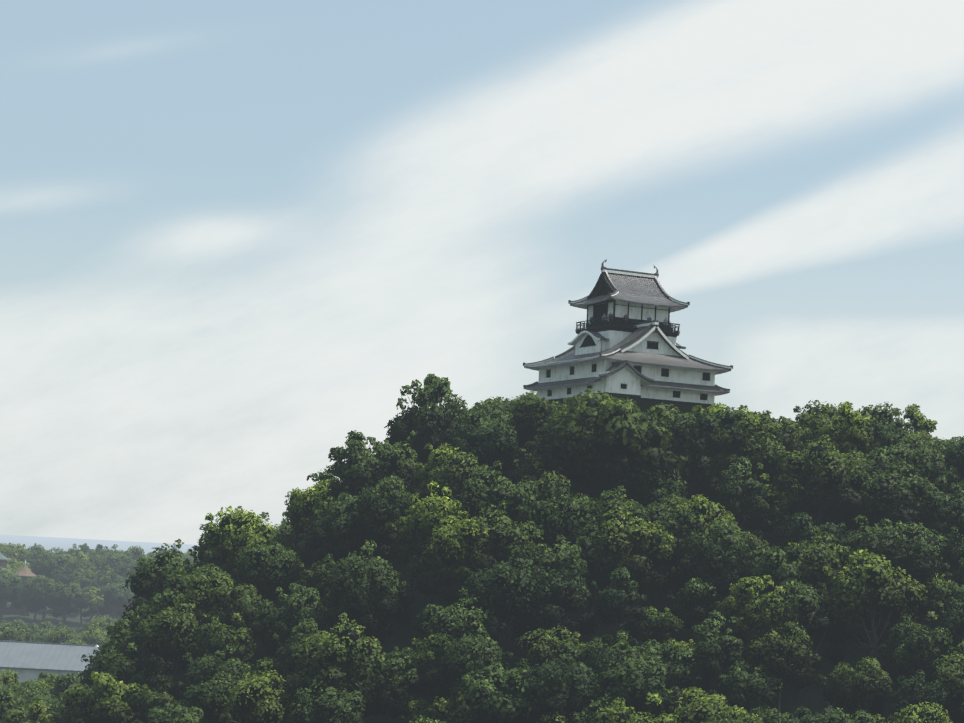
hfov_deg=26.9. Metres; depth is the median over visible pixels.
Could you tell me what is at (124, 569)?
tree
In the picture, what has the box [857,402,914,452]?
tree
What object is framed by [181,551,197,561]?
tree
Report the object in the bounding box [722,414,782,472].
tree
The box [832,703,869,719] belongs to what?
tree
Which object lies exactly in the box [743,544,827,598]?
tree
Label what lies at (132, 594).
tree
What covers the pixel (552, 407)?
tree
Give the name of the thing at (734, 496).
tree
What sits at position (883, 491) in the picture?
tree
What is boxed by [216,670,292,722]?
tree
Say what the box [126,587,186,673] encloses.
tree
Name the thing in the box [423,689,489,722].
tree
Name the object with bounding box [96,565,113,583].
tree
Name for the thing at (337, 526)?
tree
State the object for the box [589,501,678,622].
tree
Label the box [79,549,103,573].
tree
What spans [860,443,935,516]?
tree
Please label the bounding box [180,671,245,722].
tree
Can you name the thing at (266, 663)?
tree
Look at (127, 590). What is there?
tree
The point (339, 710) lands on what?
tree
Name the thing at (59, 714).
tree
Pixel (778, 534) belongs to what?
tree
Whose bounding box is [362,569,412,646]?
tree
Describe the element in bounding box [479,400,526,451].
tree
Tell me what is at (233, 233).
sky
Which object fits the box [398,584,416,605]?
tree
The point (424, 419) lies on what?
tree
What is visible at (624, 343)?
inuyama castle
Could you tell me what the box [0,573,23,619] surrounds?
tree
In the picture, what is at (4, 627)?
tree
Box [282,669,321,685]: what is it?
tree
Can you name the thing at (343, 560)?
tree
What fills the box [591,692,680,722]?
tree
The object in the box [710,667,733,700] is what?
tree
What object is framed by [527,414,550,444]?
tree
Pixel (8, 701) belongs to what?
tree
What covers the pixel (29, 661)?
warehouse building
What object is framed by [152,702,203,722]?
tree
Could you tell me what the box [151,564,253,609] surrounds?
tree
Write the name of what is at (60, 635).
tree
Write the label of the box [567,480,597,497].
tree
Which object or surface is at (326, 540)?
tree
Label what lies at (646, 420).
tree
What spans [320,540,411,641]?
tree
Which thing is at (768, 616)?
tree
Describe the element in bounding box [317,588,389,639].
tree
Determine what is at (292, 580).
tree
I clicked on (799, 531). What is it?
tree
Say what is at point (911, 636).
tree
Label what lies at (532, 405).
tree
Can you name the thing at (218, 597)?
tree
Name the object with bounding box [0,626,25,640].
tree
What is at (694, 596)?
tree
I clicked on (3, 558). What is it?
green temple roof
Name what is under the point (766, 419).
tree
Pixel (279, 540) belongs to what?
tree
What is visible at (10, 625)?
tree
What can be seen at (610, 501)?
tree
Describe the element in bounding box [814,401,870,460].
tree
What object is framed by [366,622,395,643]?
tree
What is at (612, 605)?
tree
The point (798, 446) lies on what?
tree
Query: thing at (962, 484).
tree
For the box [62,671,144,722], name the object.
tree
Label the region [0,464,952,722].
terrain hill
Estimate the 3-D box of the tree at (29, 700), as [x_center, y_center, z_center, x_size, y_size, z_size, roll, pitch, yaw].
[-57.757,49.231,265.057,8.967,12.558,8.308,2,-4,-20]
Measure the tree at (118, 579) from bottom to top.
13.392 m
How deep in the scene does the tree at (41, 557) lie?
532.88 m
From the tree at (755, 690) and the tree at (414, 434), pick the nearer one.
the tree at (755, 690)
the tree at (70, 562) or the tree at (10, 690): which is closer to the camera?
the tree at (10, 690)
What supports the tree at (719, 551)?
on the terrain hill
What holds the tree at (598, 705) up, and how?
on the terrain hill
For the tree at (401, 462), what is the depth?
239.09 m
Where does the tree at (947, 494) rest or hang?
on the terrain hill
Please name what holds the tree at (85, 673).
on the terrain hill
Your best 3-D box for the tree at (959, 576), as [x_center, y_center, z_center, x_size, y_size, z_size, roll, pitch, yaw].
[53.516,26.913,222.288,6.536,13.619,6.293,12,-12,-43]
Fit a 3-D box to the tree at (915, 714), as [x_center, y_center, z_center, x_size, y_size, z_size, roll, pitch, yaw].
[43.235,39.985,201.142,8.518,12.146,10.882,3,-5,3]
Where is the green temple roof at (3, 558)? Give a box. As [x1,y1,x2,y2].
[0,552,10,610]
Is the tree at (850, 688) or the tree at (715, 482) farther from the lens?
the tree at (715, 482)
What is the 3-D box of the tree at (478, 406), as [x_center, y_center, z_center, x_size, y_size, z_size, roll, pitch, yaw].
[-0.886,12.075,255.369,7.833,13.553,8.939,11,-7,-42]
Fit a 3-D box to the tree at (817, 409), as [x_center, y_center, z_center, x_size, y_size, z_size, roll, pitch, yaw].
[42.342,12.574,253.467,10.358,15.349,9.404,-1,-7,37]
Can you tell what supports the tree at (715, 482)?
on the terrain hill
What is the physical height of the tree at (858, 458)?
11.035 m
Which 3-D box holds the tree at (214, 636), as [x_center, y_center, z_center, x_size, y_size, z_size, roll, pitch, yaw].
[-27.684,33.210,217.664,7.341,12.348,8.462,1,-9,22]
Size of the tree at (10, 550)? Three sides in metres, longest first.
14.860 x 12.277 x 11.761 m
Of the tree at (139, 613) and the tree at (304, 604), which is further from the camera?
the tree at (139, 613)
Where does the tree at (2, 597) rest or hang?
on the terrain hill
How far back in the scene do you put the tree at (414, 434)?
253.63 m
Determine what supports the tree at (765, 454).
on the terrain hill
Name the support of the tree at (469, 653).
on the terrain hill
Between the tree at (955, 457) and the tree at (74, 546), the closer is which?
the tree at (955, 457)
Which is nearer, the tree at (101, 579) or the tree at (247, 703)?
the tree at (247, 703)
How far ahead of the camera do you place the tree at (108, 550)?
576.08 m
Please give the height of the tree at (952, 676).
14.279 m
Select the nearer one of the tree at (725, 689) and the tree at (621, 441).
the tree at (725, 689)
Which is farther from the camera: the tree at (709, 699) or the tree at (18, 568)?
the tree at (18, 568)
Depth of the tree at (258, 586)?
229.68 m
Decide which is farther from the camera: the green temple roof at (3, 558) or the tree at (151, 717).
the green temple roof at (3, 558)
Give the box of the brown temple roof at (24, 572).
[10,560,36,615]
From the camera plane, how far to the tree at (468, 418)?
243.03 m
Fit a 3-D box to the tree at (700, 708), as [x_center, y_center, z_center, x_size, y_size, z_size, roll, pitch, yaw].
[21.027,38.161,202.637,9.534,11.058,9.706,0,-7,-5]
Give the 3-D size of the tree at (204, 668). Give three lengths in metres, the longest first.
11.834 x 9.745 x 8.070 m
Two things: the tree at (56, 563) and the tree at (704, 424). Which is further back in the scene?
the tree at (56, 563)
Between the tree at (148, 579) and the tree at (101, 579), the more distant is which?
the tree at (101, 579)
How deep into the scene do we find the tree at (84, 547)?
562.21 m
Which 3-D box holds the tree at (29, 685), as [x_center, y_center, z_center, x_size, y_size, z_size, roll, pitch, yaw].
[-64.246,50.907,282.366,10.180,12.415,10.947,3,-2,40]
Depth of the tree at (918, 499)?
230.97 m
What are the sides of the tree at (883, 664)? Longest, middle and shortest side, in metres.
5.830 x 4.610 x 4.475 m
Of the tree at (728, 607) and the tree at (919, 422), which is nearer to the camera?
the tree at (728, 607)
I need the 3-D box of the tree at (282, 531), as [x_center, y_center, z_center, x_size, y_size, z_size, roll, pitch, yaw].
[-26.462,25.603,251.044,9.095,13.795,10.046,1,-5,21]
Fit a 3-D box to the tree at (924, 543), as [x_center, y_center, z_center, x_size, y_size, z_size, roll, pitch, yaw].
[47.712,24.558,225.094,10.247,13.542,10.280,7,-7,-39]
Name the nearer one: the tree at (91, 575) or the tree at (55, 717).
the tree at (55, 717)
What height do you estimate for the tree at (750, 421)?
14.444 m
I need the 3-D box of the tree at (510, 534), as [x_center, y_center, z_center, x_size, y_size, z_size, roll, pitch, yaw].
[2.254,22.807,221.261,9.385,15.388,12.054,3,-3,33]
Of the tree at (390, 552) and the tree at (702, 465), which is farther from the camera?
the tree at (702, 465)
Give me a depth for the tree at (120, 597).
513.12 m
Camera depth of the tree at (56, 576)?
522.22 m
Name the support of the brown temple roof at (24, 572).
on the terrain hill
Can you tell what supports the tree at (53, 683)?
on the terrain hill
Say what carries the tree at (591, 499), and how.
on the terrain hill
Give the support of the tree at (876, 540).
on the terrain hill
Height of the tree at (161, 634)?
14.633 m
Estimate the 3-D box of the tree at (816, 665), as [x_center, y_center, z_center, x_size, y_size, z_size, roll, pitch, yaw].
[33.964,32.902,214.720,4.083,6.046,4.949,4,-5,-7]
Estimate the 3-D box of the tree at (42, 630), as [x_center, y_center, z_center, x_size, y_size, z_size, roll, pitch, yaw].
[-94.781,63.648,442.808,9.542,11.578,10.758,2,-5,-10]
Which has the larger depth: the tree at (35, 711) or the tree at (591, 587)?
the tree at (35, 711)
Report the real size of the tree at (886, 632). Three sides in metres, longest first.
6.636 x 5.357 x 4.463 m
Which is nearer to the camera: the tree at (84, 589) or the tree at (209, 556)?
the tree at (209, 556)
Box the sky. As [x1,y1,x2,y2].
[0,0,963,544]
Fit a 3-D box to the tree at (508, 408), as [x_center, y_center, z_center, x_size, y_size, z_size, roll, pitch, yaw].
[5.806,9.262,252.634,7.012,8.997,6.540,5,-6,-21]
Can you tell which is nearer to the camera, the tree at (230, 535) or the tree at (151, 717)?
the tree at (151, 717)
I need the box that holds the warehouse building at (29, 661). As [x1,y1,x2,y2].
[0,640,99,685]
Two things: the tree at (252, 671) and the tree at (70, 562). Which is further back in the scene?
the tree at (70, 562)
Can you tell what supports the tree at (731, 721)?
on the terrain hill
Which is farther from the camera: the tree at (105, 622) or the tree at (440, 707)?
the tree at (105, 622)
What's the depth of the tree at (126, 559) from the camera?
541.79 m
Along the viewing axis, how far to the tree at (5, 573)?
515.00 m
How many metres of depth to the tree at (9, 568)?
524.90 m
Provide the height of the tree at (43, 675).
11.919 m
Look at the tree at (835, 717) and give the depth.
199.42 m
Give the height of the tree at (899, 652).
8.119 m
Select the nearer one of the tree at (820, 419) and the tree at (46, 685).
the tree at (820, 419)
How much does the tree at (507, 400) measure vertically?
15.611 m
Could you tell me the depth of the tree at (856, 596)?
215.56 m
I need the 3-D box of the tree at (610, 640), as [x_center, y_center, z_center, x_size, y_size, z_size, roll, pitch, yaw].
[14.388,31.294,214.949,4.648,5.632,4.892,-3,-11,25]
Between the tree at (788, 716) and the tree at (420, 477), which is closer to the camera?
the tree at (788, 716)
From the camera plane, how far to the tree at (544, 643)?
209.24 m
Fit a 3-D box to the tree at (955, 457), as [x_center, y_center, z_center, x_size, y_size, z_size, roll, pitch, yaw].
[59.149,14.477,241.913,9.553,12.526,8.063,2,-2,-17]
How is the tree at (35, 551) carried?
on the terrain hill
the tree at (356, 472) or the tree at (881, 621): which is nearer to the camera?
the tree at (881, 621)
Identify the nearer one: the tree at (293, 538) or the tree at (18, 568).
the tree at (293, 538)
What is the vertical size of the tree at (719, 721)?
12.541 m
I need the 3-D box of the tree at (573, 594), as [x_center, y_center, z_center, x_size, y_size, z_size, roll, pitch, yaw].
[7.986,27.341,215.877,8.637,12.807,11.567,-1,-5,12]
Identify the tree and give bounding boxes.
[0,542,32,563]
[0,566,16,602]
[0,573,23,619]
[0,576,9,603]
[0,619,40,631]
[0,621,23,634]
[0,625,19,640]
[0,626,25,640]
[0,669,20,690]
[0,683,24,704]
[0,685,26,722]
[0,706,44,722]
[5,699,53,722]
[6,557,22,568]
[6,564,13,572]
[6,681,54,699]
[13,561,31,578]
[15,624,40,641]
[17,544,33,565]
[18,679,44,688]
[19,575,54,622]
[19,687,43,700]
[22,689,55,709]
[23,575,64,621]
[26,543,48,564]
[27,544,48,551]
[27,694,62,719]
[30,551,53,576]
[30,620,62,632]
[32,674,80,687]
[33,554,69,578]
[33,672,50,681]
[35,625,50,638]
[35,628,53,641]
[37,625,81,643]
[38,674,71,694]
[43,671,86,697]
[44,547,68,559]
[44,582,88,627]
[50,566,72,587]
[50,684,91,722]
[53,703,64,722]
[56,671,127,722]
[58,553,76,576]
[60,544,78,555]
[61,639,87,644]
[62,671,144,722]
[66,582,99,626]
[69,568,91,616]
[70,543,98,560]
[71,551,88,571]
[72,563,100,608]
[76,560,97,581]
[78,615,117,633]
[78,633,178,688]
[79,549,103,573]
[80,622,110,644]
[80,642,145,708]
[81,586,103,623]
[94,570,120,614]
[95,544,107,552]
[96,544,118,555]
[96,552,138,574]
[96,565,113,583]
[97,583,131,621]
[99,582,133,618]
[101,569,128,586]
[101,610,136,655]
[110,562,138,577]
[113,555,139,567]
[113,605,168,663]
[114,546,144,566]
[119,539,195,620]
[122,684,180,722]
[124,593,140,614]
[125,665,187,708]
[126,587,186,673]
[129,593,213,681]
[133,700,208,722]
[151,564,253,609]
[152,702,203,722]
[173,572,262,624]
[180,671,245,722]
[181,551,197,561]
[182,644,246,716]
[184,545,226,574]
[185,612,256,666]
[189,506,291,587]
[190,506,243,565]
[204,535,289,555]
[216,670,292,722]
[222,593,282,650]
[222,664,262,682]
[231,541,304,603]
[240,656,277,697]
[253,560,301,608]
[258,582,337,656]
[259,512,292,548]
[259,684,331,722]
[270,618,317,687]
[278,612,390,718]
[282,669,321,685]
[283,526,329,569]
[283,574,309,610]
[284,479,351,534]
[284,671,365,722]
[290,539,332,586]
[291,560,332,618]
[304,492,375,565]
[305,468,347,516]
[314,502,343,562]
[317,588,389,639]
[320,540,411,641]
[323,557,369,583]
[325,430,389,555]
[343,475,421,560]
[362,440,420,494]
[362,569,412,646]
[363,655,419,722]
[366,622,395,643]
[370,543,399,562]
[374,431,419,453]
[380,646,419,678]
[383,481,459,607]
[384,374,467,465]
[389,438,417,472]
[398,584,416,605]
[398,632,457,704]
[398,698,451,722]
[403,500,494,602]
[407,603,447,637]
[408,716,445,722]
[409,447,467,504]
[413,451,497,509]
[414,588,500,702]
[419,443,454,469]
[422,620,510,701]
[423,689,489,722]
[449,410,528,483]
[450,662,552,722]
[452,396,513,472]
[455,409,524,453]
[456,545,556,668]
[457,460,546,554]
[461,404,495,420]
[461,499,537,604]
[471,397,519,410]
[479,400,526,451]
[480,407,524,458]
[501,400,541,466]
[503,625,584,681]
[508,448,550,485]
[512,391,536,399]
[512,395,569,444]
[514,529,589,613]
[515,461,574,528]
[515,645,608,722]
[519,649,555,669]
[521,557,597,647]
[523,388,646,496]
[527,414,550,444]
[533,493,603,557]
[534,400,581,441]
[536,712,568,722]
[551,396,689,495]
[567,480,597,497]
[569,490,622,506]
[569,693,638,722]
[570,523,619,637]
[574,640,685,720]
[576,632,641,701]
[576,642,586,649]
[578,485,666,569]
[583,575,627,606]
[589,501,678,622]
[591,567,648,637]
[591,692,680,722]
[595,629,637,650]
[601,400,680,453]
[611,458,687,508]
[617,406,693,496]
[626,639,705,701]
[631,488,700,604]
[633,402,720,468]
[634,606,683,644]
[659,637,695,683]
[660,687,730,722]
[667,577,722,644]
[668,494,737,559]
[671,518,756,598]
[677,406,746,476]
[679,447,720,497]
[685,696,726,711]
[687,467,724,507]
[691,402,781,458]
[691,610,743,690]
[701,719,726,722]
[707,660,783,711]
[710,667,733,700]
[711,575,782,646]
[718,456,766,527]
[719,705,763,722]
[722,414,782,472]
[723,430,787,489]
[723,585,806,658]
[723,718,741,722]
[732,524,768,559]
[737,405,784,443]
[742,473,802,550]
[742,654,788,682]
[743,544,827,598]
[745,621,820,712]
[747,411,820,482]
[747,709,800,722]
[749,703,788,722]
[757,579,848,698]
[766,434,873,528]
[767,512,798,555]
[778,526,852,646]
[779,416,811,476]
[784,512,847,551]
[790,706,815,722]
[793,400,837,426]
[803,412,878,453]
[803,645,822,669]
[812,707,875,722]
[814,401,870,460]
[815,549,929,659]
[815,656,894,715]
[828,454,937,537]
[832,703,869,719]
[834,449,875,499]
[840,515,916,575]
[852,616,891,655]
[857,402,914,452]
[860,424,922,461]
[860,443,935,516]
[869,601,900,655]
[870,714,898,722]
[873,611,956,687]
[880,651,900,688]
[881,644,931,686]
[886,436,959,500]
[886,479,951,527]
[887,521,960,596]
[888,701,952,722]
[891,404,937,439]
[891,666,963,722]
[901,597,927,624]
[906,430,938,454]
[906,571,963,644]
[919,475,963,553]
[923,437,963,472]
[923,639,963,722]
[931,437,962,519]
[932,581,963,660]
[936,526,963,577]
[938,492,956,509]
[941,465,963,491]
[941,544,963,584]
[942,436,963,496]
[953,479,963,498]
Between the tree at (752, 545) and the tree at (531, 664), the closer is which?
the tree at (531, 664)
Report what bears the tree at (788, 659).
on the terrain hill
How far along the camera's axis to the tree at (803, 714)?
199.81 m
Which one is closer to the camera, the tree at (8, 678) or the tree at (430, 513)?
the tree at (430, 513)
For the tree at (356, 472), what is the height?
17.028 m
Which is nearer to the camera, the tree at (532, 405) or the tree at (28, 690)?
the tree at (532, 405)
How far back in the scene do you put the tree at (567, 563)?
215.97 m
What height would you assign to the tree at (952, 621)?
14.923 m
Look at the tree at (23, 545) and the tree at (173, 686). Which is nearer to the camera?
the tree at (173, 686)
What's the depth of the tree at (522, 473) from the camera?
234.47 m
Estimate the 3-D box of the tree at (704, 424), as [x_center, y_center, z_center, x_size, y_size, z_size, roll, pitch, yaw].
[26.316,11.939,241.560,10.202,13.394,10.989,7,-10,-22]
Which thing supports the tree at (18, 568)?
on the terrain hill
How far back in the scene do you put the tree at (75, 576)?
522.23 m
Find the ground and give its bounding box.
[0,535,198,553]
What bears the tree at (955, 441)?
on the terrain hill
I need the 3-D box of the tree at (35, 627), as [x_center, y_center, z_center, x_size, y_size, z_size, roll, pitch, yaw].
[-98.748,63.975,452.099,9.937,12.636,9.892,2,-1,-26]
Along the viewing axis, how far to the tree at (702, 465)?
237.50 m
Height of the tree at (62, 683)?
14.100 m
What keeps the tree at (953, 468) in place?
on the terrain hill
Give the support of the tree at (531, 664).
on the terrain hill
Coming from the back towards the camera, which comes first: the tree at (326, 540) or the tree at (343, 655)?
the tree at (326, 540)
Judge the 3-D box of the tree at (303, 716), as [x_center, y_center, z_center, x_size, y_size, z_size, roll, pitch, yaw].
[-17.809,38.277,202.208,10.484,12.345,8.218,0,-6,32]
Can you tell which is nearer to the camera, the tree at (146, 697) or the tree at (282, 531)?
the tree at (146, 697)
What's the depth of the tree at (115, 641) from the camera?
232.57 m
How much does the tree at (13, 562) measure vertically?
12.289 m
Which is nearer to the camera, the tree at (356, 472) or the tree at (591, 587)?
the tree at (591, 587)
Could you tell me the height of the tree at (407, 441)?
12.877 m
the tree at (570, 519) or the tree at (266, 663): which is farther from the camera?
the tree at (570, 519)
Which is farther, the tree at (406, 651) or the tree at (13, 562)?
the tree at (13, 562)
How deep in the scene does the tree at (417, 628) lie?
216.91 m
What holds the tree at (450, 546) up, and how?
on the terrain hill
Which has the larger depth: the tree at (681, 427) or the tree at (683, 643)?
the tree at (681, 427)
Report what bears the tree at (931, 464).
on the terrain hill
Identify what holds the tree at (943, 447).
on the terrain hill
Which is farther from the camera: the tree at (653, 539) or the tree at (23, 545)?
the tree at (23, 545)
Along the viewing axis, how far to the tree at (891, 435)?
242.40 m
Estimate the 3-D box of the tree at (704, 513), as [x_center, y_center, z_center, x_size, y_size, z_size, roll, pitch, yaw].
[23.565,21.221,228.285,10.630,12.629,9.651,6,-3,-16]
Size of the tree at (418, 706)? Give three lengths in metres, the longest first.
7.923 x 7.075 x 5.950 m
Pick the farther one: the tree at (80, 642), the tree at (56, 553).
the tree at (56, 553)
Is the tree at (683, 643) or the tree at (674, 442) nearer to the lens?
the tree at (683, 643)
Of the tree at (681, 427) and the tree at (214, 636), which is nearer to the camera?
the tree at (214, 636)
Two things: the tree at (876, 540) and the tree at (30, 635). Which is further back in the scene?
the tree at (30, 635)
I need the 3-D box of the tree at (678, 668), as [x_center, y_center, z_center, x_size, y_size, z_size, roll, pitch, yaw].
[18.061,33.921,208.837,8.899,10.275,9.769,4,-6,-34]
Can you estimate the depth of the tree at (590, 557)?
220.02 m
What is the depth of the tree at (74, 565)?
543.82 m
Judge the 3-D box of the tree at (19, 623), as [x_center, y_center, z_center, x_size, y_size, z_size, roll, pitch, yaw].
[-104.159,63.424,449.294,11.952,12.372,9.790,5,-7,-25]
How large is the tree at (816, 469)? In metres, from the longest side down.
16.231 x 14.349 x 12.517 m
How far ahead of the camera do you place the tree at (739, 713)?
201.81 m
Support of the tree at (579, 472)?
on the terrain hill
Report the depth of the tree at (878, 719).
204.74 m
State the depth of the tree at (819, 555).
220.56 m
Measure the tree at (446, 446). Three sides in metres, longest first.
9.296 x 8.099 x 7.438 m
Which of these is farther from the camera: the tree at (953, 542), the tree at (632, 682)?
the tree at (953, 542)
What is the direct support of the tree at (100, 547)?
on the terrain hill
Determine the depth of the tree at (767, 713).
203.44 m
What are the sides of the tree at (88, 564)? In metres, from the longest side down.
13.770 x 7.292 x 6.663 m
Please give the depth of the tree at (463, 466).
229.56 m
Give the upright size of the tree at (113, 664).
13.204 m
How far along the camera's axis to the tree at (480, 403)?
260.25 m
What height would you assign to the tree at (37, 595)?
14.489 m
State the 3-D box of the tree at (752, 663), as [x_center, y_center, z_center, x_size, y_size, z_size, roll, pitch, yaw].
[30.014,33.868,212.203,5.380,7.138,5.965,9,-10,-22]
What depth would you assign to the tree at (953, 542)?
225.88 m
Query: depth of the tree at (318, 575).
225.39 m
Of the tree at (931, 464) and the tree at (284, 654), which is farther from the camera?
the tree at (931, 464)
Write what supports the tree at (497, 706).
on the terrain hill
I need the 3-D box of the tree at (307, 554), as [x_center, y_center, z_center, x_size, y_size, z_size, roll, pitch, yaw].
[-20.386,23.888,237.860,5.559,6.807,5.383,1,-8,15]
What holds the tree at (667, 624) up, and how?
on the terrain hill
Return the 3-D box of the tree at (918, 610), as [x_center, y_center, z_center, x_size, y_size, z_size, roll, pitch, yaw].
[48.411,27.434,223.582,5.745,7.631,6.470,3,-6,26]
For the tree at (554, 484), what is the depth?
228.09 m
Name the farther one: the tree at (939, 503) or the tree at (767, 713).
the tree at (939, 503)
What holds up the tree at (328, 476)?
on the terrain hill
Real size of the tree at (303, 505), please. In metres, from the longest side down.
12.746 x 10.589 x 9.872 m
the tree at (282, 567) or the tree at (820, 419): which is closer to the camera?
the tree at (282, 567)
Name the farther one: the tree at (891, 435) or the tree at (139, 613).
the tree at (891, 435)
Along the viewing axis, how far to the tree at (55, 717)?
224.03 m
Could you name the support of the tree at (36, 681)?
on the terrain hill
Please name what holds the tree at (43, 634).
on the terrain hill
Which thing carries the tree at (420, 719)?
on the terrain hill
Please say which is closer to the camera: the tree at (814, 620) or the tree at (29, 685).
the tree at (814, 620)
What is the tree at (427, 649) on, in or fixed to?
on the terrain hill
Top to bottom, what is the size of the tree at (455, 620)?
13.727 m
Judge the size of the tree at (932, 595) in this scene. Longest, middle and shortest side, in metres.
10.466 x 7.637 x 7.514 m
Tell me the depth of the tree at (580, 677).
200.68 m
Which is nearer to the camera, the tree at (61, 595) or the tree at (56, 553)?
the tree at (61, 595)
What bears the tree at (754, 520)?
on the terrain hill
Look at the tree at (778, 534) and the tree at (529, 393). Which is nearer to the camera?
the tree at (778, 534)
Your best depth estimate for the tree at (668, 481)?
231.21 m
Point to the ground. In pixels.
(49, 543)
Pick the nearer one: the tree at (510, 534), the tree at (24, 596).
the tree at (510, 534)
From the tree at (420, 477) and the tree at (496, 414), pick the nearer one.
the tree at (420, 477)
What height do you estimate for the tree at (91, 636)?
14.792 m
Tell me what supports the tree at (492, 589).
on the terrain hill
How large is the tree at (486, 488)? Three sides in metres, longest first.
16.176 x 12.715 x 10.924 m
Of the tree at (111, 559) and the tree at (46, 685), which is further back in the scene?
the tree at (111, 559)
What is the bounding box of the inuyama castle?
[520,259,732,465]
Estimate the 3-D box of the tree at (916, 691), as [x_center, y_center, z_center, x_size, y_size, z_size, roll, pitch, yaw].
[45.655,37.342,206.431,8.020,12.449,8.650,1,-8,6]
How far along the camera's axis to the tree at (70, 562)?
545.37 m
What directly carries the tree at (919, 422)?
on the terrain hill
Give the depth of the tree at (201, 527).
245.61 m
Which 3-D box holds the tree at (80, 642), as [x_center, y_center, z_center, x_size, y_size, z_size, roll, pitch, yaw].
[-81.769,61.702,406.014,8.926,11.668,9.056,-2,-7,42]
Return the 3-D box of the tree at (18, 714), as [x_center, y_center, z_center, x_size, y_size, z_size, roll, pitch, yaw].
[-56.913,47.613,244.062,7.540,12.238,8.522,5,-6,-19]
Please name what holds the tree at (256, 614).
on the terrain hill
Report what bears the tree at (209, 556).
on the terrain hill
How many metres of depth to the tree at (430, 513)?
222.07 m
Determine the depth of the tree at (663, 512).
224.09 m
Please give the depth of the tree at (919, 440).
250.97 m
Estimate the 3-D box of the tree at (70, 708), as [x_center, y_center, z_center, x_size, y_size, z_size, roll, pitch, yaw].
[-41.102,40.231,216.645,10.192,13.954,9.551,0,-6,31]
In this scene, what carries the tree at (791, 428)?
on the terrain hill
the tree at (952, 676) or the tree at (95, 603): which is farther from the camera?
the tree at (95, 603)
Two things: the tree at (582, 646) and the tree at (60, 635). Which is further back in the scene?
the tree at (60, 635)
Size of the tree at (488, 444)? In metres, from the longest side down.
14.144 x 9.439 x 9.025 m
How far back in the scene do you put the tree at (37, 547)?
588.10 m
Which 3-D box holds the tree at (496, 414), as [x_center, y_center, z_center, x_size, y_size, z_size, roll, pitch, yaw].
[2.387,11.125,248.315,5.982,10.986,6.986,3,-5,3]
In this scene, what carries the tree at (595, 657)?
on the terrain hill
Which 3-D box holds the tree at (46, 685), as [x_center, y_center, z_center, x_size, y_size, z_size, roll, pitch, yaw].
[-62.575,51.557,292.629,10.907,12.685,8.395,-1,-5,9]
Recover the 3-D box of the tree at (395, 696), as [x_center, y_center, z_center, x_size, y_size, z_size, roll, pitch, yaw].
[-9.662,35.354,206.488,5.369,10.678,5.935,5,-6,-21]
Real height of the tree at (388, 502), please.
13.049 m
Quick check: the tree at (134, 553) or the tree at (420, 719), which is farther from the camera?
the tree at (134, 553)
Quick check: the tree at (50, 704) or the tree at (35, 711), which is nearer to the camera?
the tree at (35, 711)
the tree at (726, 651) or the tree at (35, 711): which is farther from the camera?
the tree at (35, 711)
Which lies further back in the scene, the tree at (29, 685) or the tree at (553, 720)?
the tree at (29, 685)

